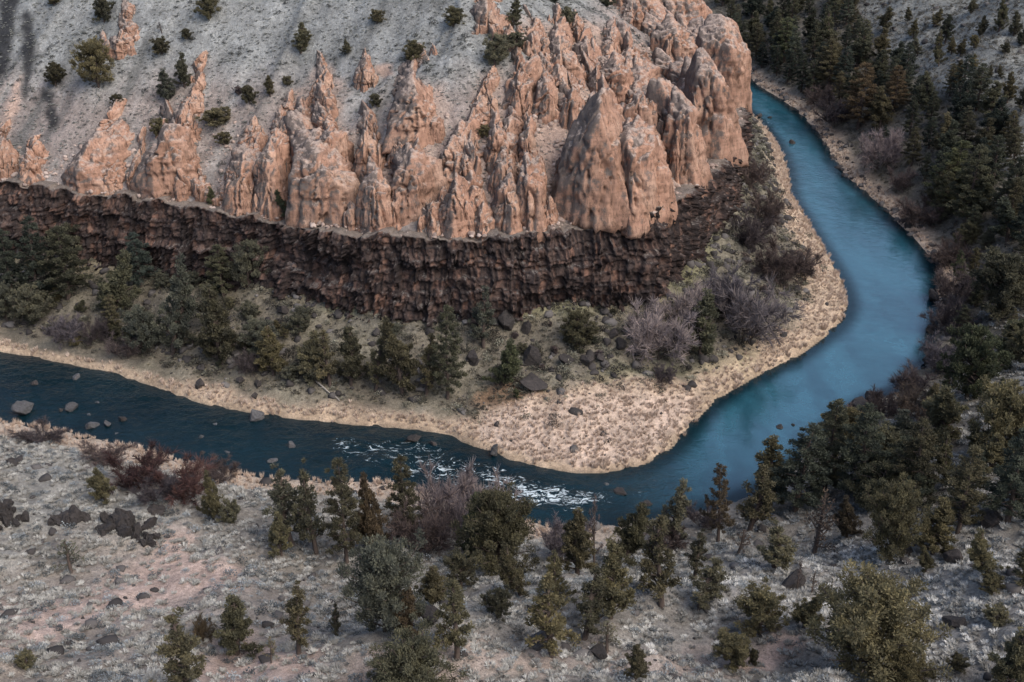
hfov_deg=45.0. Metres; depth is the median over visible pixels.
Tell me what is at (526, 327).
boulder
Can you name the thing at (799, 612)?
juniper tree
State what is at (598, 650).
boulder
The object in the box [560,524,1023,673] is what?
bleached grass
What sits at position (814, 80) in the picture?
pine tree
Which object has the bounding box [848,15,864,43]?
pine tree
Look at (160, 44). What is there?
shrub
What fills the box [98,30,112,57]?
rock fin
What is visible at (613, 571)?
juniper tree
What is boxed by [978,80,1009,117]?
juniper tree
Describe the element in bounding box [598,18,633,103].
rock fin
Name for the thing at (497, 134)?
rock fin
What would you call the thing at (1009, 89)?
juniper tree
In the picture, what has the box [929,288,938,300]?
boulder
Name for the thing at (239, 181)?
rock fin
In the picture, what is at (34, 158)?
rock fin
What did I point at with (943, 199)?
pine tree
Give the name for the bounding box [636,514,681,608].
juniper tree
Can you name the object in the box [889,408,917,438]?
juniper tree
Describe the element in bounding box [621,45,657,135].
rock fin
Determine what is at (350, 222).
rock fin
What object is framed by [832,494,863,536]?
juniper tree
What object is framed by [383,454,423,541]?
pine tree
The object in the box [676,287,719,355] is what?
juniper tree
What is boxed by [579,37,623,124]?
rock fin
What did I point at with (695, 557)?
juniper tree
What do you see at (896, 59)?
pine tree
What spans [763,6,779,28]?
juniper tree
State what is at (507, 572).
juniper tree
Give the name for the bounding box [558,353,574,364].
boulder
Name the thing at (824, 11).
pine tree
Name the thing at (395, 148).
rock fin
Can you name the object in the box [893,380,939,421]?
bare shrub
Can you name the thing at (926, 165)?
pine tree
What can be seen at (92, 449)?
bare shrub
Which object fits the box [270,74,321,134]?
rock fin
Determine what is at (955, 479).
pine tree
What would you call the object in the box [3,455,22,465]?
rock outcrop
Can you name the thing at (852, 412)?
juniper tree
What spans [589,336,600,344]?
shrub
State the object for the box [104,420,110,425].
boulder
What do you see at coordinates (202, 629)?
bare shrub
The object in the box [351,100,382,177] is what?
rock fin
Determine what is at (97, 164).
rock fin
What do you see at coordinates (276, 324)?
juniper tree
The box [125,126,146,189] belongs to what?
rock fin
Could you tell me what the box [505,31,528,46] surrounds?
shrub
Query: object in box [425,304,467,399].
pine tree
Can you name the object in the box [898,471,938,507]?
juniper tree
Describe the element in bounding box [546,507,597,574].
juniper tree
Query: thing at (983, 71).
pine tree
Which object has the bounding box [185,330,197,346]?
juniper tree
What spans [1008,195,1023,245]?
pine tree
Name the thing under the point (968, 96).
juniper tree
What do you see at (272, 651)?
dead tree
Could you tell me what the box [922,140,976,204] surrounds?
pine tree
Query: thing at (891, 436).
juniper tree
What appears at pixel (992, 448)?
juniper tree
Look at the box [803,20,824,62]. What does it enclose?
pine tree
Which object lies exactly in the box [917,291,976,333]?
bare shrub
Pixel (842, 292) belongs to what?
dry reeds
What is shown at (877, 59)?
juniper tree
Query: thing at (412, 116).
rock fin
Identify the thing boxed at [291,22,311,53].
juniper tree
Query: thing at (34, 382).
boulder
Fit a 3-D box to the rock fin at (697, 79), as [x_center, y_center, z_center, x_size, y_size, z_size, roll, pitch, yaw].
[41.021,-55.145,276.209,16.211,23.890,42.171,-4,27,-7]
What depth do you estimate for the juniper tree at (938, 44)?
351.46 m
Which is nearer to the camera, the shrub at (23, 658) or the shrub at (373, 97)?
the shrub at (23, 658)
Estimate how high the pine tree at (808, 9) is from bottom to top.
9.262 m
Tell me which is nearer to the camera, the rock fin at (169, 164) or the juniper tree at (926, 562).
the juniper tree at (926, 562)
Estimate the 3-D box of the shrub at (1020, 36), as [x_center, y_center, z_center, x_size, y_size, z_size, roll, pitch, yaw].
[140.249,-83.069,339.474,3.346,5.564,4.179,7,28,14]
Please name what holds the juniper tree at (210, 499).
on the ground at (772, 658)
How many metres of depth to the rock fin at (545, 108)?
239.85 m
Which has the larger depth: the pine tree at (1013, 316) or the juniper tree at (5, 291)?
the juniper tree at (5, 291)
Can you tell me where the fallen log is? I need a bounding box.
[314,379,339,400]
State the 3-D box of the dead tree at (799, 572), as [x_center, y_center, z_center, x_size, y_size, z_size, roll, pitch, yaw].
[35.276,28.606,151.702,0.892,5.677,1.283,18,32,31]
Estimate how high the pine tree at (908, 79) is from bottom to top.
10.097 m
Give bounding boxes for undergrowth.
[706,0,1023,422]
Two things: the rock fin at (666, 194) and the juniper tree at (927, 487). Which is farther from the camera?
the rock fin at (666, 194)
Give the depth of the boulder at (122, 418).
214.94 m
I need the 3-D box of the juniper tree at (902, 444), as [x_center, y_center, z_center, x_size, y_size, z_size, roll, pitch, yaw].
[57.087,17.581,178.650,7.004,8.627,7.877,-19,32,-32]
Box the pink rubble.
[1,6,742,238]
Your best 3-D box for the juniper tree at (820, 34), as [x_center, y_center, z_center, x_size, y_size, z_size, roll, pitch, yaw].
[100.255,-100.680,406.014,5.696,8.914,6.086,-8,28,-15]
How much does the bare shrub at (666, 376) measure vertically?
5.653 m
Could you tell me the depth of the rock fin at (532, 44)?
253.51 m
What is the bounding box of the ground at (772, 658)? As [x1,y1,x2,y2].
[0,0,1023,681]
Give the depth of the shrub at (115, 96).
258.23 m
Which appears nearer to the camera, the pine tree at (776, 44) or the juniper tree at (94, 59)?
the juniper tree at (94, 59)
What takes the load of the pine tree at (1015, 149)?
on the ground at (772, 658)
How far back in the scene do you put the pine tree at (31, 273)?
240.88 m
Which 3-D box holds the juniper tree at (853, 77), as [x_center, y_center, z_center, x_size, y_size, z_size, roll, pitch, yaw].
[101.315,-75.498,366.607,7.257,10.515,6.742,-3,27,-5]
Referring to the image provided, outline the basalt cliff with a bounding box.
[0,107,755,327]
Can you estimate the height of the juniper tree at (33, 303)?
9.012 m
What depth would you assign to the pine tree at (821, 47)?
387.14 m
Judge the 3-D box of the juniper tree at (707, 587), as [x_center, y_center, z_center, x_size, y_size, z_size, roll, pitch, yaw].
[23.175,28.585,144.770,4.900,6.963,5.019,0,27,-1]
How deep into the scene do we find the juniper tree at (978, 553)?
142.48 m
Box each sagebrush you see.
[0,302,1023,681]
[1,0,653,200]
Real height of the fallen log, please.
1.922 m
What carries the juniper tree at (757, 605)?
on the ground at (772, 658)
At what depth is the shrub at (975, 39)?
346.20 m
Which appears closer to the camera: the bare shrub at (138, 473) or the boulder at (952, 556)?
the boulder at (952, 556)
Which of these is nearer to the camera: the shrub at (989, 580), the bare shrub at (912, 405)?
the shrub at (989, 580)
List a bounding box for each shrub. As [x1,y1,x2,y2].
[4,415,73,445]
[13,647,37,670]
[23,313,37,324]
[41,311,84,350]
[43,61,67,86]
[47,0,59,5]
[49,287,63,301]
[68,336,81,345]
[77,439,140,471]
[80,309,115,344]
[92,0,115,22]
[101,438,181,494]
[102,323,121,338]
[102,330,141,359]
[108,93,123,103]
[117,329,134,341]
[129,468,194,506]
[145,450,218,508]
[149,36,170,54]
[149,117,167,135]
[181,28,193,39]
[186,269,203,285]
[191,610,217,642]
[194,106,230,127]
[200,453,241,482]
[213,131,231,144]
[216,497,240,523]
[231,85,241,94]
[231,345,262,378]
[233,299,260,318]
[240,85,258,103]
[281,76,293,85]
[281,362,298,380]
[282,313,310,333]
[294,362,324,385]
[354,354,366,367]
[368,9,386,23]
[369,93,382,107]
[383,493,454,556]
[406,456,479,546]
[446,456,522,505]
[476,124,489,137]
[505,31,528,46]
[510,332,518,338]
[512,388,520,397]
[516,342,527,352]
[538,511,590,559]
[551,346,559,353]
[560,6,577,23]
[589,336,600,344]
[595,349,603,356]
[599,0,616,7]
[620,295,700,366]
[642,515,691,554]
[643,276,710,335]
[653,361,677,388]
[682,500,725,528]
[686,266,763,311]
[700,259,807,351]
[720,202,777,253]
[739,231,818,288]
[740,152,778,190]
[745,187,786,235]
[748,648,758,665]
[750,264,760,273]
[759,283,773,294]
[787,247,823,280]
[803,84,835,111]
[812,94,860,126]
[855,125,907,176]
[865,381,909,418]
[886,165,918,192]
[888,357,938,393]
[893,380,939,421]
[894,193,949,227]
[915,329,967,373]
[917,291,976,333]
[924,228,983,269]
[932,260,987,306]
[945,651,969,674]
[967,0,978,12]
[968,34,980,47]
[978,572,1005,595]
[982,602,1014,626]
[1000,42,1010,52]
[1017,30,1023,46]
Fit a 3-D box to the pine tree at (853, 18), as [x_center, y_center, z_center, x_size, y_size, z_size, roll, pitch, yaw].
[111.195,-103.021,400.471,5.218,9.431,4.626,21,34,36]
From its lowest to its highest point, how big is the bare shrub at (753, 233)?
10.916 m
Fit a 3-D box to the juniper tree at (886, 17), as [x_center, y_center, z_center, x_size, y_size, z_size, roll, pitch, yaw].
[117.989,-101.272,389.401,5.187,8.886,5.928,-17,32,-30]
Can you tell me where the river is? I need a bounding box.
[0,78,940,526]
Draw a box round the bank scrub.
[0,116,827,444]
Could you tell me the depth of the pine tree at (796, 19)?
417.21 m
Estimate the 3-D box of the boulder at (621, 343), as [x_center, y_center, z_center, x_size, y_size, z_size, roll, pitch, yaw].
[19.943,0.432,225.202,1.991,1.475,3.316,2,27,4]
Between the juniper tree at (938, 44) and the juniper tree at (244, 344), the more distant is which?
the juniper tree at (938, 44)
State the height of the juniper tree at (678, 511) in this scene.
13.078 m
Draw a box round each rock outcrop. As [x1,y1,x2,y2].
[0,499,29,530]
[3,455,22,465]
[47,504,90,526]
[95,507,160,547]
[146,503,165,515]
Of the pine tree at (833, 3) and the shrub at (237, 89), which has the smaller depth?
the shrub at (237, 89)
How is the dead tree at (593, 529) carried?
on the ground at (772, 658)
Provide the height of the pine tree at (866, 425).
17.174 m
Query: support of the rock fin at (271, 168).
on the ground at (772, 658)
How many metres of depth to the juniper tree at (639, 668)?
126.06 m
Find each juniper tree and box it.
[0,280,20,320]
[6,281,58,321]
[45,222,81,252]
[68,36,114,87]
[73,299,87,312]
[85,467,117,503]
[97,249,141,315]
[117,303,161,352]
[147,606,207,681]
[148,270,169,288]
[149,252,197,355]
[155,67,175,100]
[171,52,191,87]
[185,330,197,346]
[193,0,222,19]
[193,285,216,323]
[194,282,243,364]
[196,469,224,519]
[206,186,214,205]
[211,594,263,659]
[215,360,221,367]
[224,296,235,308]
[227,239,271,286]
[237,315,279,354]
[238,339,251,349]
[253,325,288,375]
[262,461,307,546]
[263,75,274,96]
[267,511,293,557]
[273,319,281,329]
[274,189,286,217]
[277,322,289,338]
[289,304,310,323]
[290,457,329,554]
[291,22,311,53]
[295,330,322,373]
[312,329,337,387]
[329,602,341,637]
[335,326,372,385]
[335,528,429,638]
[340,39,352,52]
[351,471,391,545]
[365,328,388,391]
[365,616,469,681]
[376,315,418,395]
[392,322,402,334]
[392,587,422,636]
[401,40,425,59]
[413,565,449,604]
[419,333,441,396]
[431,577,475,660]
[441,5,467,26]
[441,544,478,587]
[449,481,539,576]
[454,491,479,558]
[467,285,496,348]
[478,584,513,622]
[481,337,522,385]
[482,32,513,66]
[494,542,530,596]
[506,0,522,27]
[524,572,582,658]
[545,549,576,602]
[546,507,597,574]
[559,307,600,349]
[570,565,610,640]
[598,534,636,619]
[608,502,650,565]
[623,644,651,679]
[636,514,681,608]
[661,478,691,542]
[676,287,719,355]
[684,529,708,578]
[689,556,729,610]
[711,626,752,672]
[714,0,729,6]
[731,576,791,638]
[734,463,777,531]
[741,0,765,18]
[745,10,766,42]
[751,434,795,509]
[756,519,798,570]
[761,0,773,15]
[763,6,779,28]
[789,0,805,14]
[791,594,825,627]
[802,7,818,39]
[803,558,953,681]
[806,21,823,46]
[816,405,864,445]
[821,8,843,40]
[825,34,844,66]
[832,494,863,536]
[838,0,859,11]
[842,456,914,513]
[843,70,863,100]
[843,429,857,445]
[847,28,874,67]
[856,420,902,459]
[860,471,933,565]
[865,50,886,78]
[867,86,895,130]
[868,54,888,84]
[870,27,891,59]
[873,648,939,681]
[877,6,894,29]
[881,124,891,146]
[884,434,937,473]
[889,41,908,67]
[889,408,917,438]
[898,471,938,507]
[904,7,912,21]
[908,18,918,37]
[911,33,924,54]
[915,495,958,554]
[916,71,941,113]
[917,545,935,572]
[920,384,969,446]
[923,164,958,207]
[925,383,939,398]
[931,8,944,25]
[932,112,957,151]
[932,431,963,485]
[933,28,947,66]
[935,14,954,43]
[935,119,962,159]
[936,323,1015,398]
[946,37,956,54]
[947,80,978,126]
[949,59,964,80]
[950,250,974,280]
[952,174,997,224]
[952,222,983,248]
[954,39,966,54]
[960,358,983,395]
[965,426,987,456]
[966,526,1003,575]
[967,117,995,159]
[967,374,1023,452]
[968,53,979,69]
[968,282,985,306]
[969,245,1023,321]
[974,136,998,165]
[975,15,988,34]
[975,97,1012,141]
[976,225,995,249]
[977,432,1014,474]
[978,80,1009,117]
[983,65,993,75]
[986,626,1023,681]
[988,196,1023,241]
[988,457,1023,503]
[993,0,1009,32]
[994,319,1019,359]
[997,64,1005,77]
[1001,71,1017,103]
[1003,318,1023,330]
[1004,325,1023,362]
[1005,547,1023,587]
[1008,9,1022,35]
[1014,89,1023,111]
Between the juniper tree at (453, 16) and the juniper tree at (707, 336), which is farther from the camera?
the juniper tree at (453, 16)
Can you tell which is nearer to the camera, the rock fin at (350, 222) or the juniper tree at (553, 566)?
the juniper tree at (553, 566)
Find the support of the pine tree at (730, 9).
on the ground at (772, 658)
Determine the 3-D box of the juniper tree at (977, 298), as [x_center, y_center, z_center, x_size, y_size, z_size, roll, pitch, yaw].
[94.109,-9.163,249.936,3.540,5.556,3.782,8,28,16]
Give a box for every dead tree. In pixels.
[49,538,86,572]
[262,636,277,663]
[587,493,603,562]
[591,620,621,652]
[731,529,750,553]
[796,557,803,589]
[803,487,841,554]
[809,570,817,592]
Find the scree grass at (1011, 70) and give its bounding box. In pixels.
[863,0,1023,173]
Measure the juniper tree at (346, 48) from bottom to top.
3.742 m
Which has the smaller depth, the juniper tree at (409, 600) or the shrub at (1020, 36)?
the juniper tree at (409, 600)
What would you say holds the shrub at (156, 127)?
on the ground at (772, 658)
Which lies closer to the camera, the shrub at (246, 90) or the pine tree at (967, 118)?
the shrub at (246, 90)
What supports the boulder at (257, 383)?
on the ground at (772, 658)
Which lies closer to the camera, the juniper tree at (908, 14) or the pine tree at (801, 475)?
the pine tree at (801, 475)
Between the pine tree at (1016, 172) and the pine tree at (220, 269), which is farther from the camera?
the pine tree at (1016, 172)
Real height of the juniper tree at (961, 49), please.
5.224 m
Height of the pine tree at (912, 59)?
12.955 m
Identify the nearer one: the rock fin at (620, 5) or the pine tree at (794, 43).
the rock fin at (620, 5)
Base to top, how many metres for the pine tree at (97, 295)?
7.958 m
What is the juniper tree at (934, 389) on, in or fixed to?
on the ground at (772, 658)
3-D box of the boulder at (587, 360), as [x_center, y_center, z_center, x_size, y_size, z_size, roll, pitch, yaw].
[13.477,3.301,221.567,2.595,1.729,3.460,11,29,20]
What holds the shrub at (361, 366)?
on the ground at (772, 658)
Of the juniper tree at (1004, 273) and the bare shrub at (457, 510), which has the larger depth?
the juniper tree at (1004, 273)
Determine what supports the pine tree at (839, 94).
on the ground at (772, 658)
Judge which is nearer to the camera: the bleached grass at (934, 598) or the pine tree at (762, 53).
the bleached grass at (934, 598)
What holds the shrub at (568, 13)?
on the rock fin at (557, 44)
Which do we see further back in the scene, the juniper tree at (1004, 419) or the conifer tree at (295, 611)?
the juniper tree at (1004, 419)
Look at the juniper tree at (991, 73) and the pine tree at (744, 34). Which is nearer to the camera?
the juniper tree at (991, 73)
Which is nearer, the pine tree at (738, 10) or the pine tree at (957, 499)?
the pine tree at (957, 499)
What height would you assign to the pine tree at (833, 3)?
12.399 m
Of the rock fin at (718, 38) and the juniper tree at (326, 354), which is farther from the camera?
the rock fin at (718, 38)
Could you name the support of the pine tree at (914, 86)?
on the ground at (772, 658)
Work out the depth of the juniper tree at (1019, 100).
304.91 m
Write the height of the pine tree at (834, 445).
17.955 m
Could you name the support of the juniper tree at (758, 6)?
on the ground at (772, 658)
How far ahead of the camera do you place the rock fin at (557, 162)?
233.48 m
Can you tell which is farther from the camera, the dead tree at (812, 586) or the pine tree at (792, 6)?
the pine tree at (792, 6)
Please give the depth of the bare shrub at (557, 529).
168.13 m
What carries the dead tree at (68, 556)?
on the ground at (772, 658)
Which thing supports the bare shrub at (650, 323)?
on the ground at (772, 658)
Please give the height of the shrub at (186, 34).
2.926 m
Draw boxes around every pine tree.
[0,228,30,302]
[11,214,55,294]
[36,225,99,299]
[95,277,106,309]
[100,293,124,326]
[124,232,162,287]
[198,244,233,296]
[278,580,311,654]
[321,457,368,563]
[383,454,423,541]
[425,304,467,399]
[699,463,735,541]
[725,0,735,17]
[731,4,742,23]
[732,12,742,37]
[739,19,749,43]
[747,22,766,59]
[753,42,768,67]
[765,9,784,33]
[767,17,783,51]
[767,32,781,65]
[769,45,783,75]
[769,422,833,512]
[771,17,797,62]
[775,0,789,16]
[782,0,800,19]
[782,27,805,69]
[782,51,797,82]
[788,16,798,39]
[791,53,811,91]
[803,0,814,14]
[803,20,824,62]
[803,59,823,95]
[803,398,857,492]
[810,38,842,85]
[811,41,829,82]
[819,3,831,37]
[827,0,841,22]
[828,402,890,500]
[831,71,846,103]
[832,46,854,83]
[837,0,855,24]
[838,62,878,129]
[840,24,852,48]
[848,9,860,36]
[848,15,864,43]
[853,19,873,50]
[865,71,885,100]
[880,56,900,96]
[884,65,911,112]
[892,416,946,503]
[898,66,915,97]
[899,42,918,81]
[899,126,925,166]
[901,96,922,136]
[908,75,921,97]
[912,76,925,103]
[917,152,931,179]
[920,116,937,148]
[921,90,941,124]
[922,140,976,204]
[922,146,950,183]
[931,171,956,222]
[935,443,992,534]
[939,362,959,389]
[942,63,957,95]
[945,142,996,222]
[946,462,977,503]
[948,54,977,97]
[949,304,972,338]
[954,489,965,515]
[955,106,976,145]
[957,324,969,346]
[966,204,984,234]
[966,247,982,273]
[970,63,992,110]
[972,452,988,483]
[980,428,1023,523]
[981,156,1023,220]
[983,134,1008,186]
[992,341,1012,371]
[993,178,1023,219]
[997,296,1012,320]
[1000,110,1023,140]
[1000,308,1018,336]
[1001,126,1023,169]
[1003,118,1021,155]
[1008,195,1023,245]
[1014,237,1023,259]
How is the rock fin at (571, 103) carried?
on the ground at (772, 658)
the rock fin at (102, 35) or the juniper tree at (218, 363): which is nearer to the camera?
the juniper tree at (218, 363)
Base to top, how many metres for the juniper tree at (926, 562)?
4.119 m
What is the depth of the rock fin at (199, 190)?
243.35 m
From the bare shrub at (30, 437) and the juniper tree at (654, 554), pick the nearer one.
the juniper tree at (654, 554)
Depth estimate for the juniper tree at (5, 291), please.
240.68 m
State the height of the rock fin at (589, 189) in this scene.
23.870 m
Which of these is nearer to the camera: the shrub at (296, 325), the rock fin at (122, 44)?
the shrub at (296, 325)
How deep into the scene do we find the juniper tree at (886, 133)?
326.83 m
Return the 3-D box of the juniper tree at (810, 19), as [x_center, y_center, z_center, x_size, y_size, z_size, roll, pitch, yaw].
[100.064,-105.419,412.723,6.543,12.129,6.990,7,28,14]
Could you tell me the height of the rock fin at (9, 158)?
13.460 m
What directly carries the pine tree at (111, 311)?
on the ground at (772, 658)
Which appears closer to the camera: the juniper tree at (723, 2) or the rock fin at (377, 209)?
the rock fin at (377, 209)
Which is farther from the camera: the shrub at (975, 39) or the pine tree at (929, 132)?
the shrub at (975, 39)
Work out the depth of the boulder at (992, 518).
156.50 m
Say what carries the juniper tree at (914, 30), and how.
on the ground at (772, 658)
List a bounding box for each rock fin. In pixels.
[0,118,18,181]
[18,134,48,185]
[61,98,134,201]
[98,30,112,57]
[108,0,140,59]
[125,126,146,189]
[130,99,201,201]
[173,50,207,142]
[190,168,211,202]
[211,162,229,207]
[222,115,267,216]
[251,88,295,220]
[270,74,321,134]
[283,96,360,267]
[311,50,338,118]
[311,101,354,170]
[342,201,358,231]
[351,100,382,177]
[353,48,378,92]
[354,132,401,234]
[381,43,445,154]
[386,141,402,169]
[389,138,448,226]
[416,199,440,238]
[434,185,448,206]
[437,117,494,253]
[439,65,499,186]
[465,130,481,175]
[469,0,514,45]
[483,97,506,174]
[488,105,523,197]
[491,160,522,234]
[501,45,542,116]
[504,4,549,61]
[516,152,552,242]
[518,105,538,161]
[531,51,559,123]
[540,3,585,83]
[543,195,558,226]
[551,64,584,129]
[551,87,633,233]
[554,100,585,175]
[569,9,603,69]
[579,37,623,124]
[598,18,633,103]
[610,0,625,13]
[616,21,660,78]
[619,102,659,239]
[621,0,665,31]
[621,0,697,60]
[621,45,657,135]
[623,51,673,138]
[651,47,748,168]
[654,127,677,226]
[658,0,704,34]
[658,85,716,197]
[660,0,711,23]
[674,13,752,115]
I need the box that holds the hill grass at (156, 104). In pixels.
[0,0,673,203]
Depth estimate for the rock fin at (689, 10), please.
346.22 m
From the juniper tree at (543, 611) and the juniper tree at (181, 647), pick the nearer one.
the juniper tree at (181, 647)
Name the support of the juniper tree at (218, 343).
on the ground at (772, 658)
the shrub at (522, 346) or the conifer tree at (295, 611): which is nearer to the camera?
the conifer tree at (295, 611)
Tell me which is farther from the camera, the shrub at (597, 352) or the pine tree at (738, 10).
the pine tree at (738, 10)
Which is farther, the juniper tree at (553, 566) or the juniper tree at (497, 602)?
the juniper tree at (553, 566)
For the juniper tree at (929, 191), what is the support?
on the ground at (772, 658)
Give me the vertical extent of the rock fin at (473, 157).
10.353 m
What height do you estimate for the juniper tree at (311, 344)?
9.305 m
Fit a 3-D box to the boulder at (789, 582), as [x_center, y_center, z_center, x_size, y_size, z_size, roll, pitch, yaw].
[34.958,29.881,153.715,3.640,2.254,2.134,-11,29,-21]
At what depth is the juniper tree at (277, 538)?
161.38 m
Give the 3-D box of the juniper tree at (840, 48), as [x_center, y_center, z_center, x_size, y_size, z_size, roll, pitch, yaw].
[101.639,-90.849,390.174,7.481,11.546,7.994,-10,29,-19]
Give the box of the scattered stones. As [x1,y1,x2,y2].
[0,0,1023,681]
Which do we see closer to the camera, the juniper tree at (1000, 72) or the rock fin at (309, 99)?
the rock fin at (309, 99)
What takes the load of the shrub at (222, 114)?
on the ground at (772, 658)
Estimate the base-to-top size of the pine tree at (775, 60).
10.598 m
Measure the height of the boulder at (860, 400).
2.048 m
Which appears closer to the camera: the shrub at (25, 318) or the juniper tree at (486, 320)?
the juniper tree at (486, 320)
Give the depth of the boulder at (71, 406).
217.99 m
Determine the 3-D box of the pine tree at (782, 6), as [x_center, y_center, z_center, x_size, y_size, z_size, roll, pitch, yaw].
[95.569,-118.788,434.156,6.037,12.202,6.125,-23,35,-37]
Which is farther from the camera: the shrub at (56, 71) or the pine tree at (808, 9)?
the pine tree at (808, 9)
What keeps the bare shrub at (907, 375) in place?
on the ground at (772, 658)
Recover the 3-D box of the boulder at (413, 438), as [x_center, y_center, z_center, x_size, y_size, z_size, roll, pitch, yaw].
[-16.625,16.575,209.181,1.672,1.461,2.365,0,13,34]
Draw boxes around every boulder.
[11,400,33,414]
[30,380,37,384]
[65,402,77,411]
[72,373,79,379]
[85,421,99,428]
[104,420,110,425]
[118,416,126,421]
[195,378,204,389]
[236,376,244,382]
[249,409,263,421]
[251,392,257,398]
[254,379,261,387]
[267,458,277,462]
[277,305,288,313]
[288,441,295,447]
[407,434,420,441]
[421,605,440,624]
[466,349,477,363]
[490,444,497,455]
[498,309,514,330]
[520,373,547,390]
[521,320,531,334]
[524,345,541,365]
[527,630,546,650]
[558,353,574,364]
[580,355,595,365]
[590,642,607,659]
[597,353,604,360]
[608,328,618,338]
[614,487,626,495]
[616,337,626,349]
[643,500,652,505]
[782,568,805,589]
[849,396,865,411]
[865,391,874,399]
[925,325,934,333]
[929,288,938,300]
[942,615,966,628]
[943,548,962,562]
[980,508,1002,528]
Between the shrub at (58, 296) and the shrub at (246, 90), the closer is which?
the shrub at (58, 296)
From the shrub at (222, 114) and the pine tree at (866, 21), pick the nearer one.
the shrub at (222, 114)
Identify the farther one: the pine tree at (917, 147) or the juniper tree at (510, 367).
the pine tree at (917, 147)
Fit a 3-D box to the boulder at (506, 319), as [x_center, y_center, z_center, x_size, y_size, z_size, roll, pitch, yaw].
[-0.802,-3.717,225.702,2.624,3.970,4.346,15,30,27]
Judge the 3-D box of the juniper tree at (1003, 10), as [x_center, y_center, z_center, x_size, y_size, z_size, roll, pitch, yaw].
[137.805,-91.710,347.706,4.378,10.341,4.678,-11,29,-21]
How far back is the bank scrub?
226.76 m
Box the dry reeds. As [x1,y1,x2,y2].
[0,70,955,535]
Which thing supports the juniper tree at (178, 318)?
on the ground at (772, 658)
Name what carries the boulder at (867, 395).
on the ground at (772, 658)
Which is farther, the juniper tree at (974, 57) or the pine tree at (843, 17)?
the pine tree at (843, 17)
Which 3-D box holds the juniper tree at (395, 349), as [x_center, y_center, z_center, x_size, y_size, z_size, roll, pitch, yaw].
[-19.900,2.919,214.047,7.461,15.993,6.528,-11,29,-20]
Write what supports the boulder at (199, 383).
on the ground at (772, 658)
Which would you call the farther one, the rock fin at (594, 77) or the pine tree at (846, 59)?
the pine tree at (846, 59)
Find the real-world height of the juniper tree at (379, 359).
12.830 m
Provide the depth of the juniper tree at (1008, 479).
159.02 m
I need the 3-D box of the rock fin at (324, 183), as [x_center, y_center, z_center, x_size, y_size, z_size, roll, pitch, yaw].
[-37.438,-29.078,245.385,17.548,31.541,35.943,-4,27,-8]
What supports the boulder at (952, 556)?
on the ground at (772, 658)
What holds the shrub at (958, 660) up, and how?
on the ground at (772, 658)
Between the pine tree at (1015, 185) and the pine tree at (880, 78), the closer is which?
the pine tree at (1015, 185)
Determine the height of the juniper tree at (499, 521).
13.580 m
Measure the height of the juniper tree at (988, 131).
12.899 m
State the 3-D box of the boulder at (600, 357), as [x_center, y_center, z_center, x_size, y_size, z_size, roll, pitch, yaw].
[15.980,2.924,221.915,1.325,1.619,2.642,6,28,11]
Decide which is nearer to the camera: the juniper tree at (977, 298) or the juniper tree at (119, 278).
the juniper tree at (119, 278)
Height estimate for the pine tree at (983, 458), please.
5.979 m
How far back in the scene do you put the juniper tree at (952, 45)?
353.28 m
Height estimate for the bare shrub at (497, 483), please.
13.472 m
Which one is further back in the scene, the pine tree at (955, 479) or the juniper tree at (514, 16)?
the juniper tree at (514, 16)
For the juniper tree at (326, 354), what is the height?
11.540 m
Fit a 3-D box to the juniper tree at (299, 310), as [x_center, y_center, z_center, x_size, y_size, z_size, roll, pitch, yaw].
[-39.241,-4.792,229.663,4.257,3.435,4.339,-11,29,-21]
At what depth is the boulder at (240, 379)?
222.19 m
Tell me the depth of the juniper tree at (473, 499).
167.04 m
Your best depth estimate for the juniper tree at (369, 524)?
162.75 m
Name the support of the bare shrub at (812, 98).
on the ground at (772, 658)
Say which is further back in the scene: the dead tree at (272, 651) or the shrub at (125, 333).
the shrub at (125, 333)
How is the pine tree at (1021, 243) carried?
on the ground at (772, 658)
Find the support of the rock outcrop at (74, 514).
on the ground at (772, 658)
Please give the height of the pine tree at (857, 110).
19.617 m
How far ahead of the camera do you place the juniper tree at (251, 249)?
235.76 m
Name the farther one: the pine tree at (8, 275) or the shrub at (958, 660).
the pine tree at (8, 275)
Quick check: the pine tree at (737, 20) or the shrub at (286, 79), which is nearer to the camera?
the shrub at (286, 79)
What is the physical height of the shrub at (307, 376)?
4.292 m
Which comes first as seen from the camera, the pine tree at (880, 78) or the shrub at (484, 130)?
the shrub at (484, 130)
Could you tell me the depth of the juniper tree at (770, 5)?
436.31 m
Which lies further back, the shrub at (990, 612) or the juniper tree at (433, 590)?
the juniper tree at (433, 590)
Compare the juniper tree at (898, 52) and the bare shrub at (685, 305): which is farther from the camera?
the juniper tree at (898, 52)
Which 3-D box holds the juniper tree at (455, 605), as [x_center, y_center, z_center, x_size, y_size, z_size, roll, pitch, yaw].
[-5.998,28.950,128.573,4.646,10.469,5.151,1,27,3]
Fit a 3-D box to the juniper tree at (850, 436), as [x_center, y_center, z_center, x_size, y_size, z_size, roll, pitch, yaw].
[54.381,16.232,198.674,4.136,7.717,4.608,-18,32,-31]
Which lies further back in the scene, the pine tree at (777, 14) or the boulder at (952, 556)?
the pine tree at (777, 14)
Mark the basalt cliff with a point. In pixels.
(393, 274)
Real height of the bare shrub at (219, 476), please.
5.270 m
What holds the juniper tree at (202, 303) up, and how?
on the ground at (772, 658)
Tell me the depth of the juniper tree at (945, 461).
173.71 m
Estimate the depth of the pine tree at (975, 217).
275.38 m
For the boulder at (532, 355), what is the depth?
219.97 m

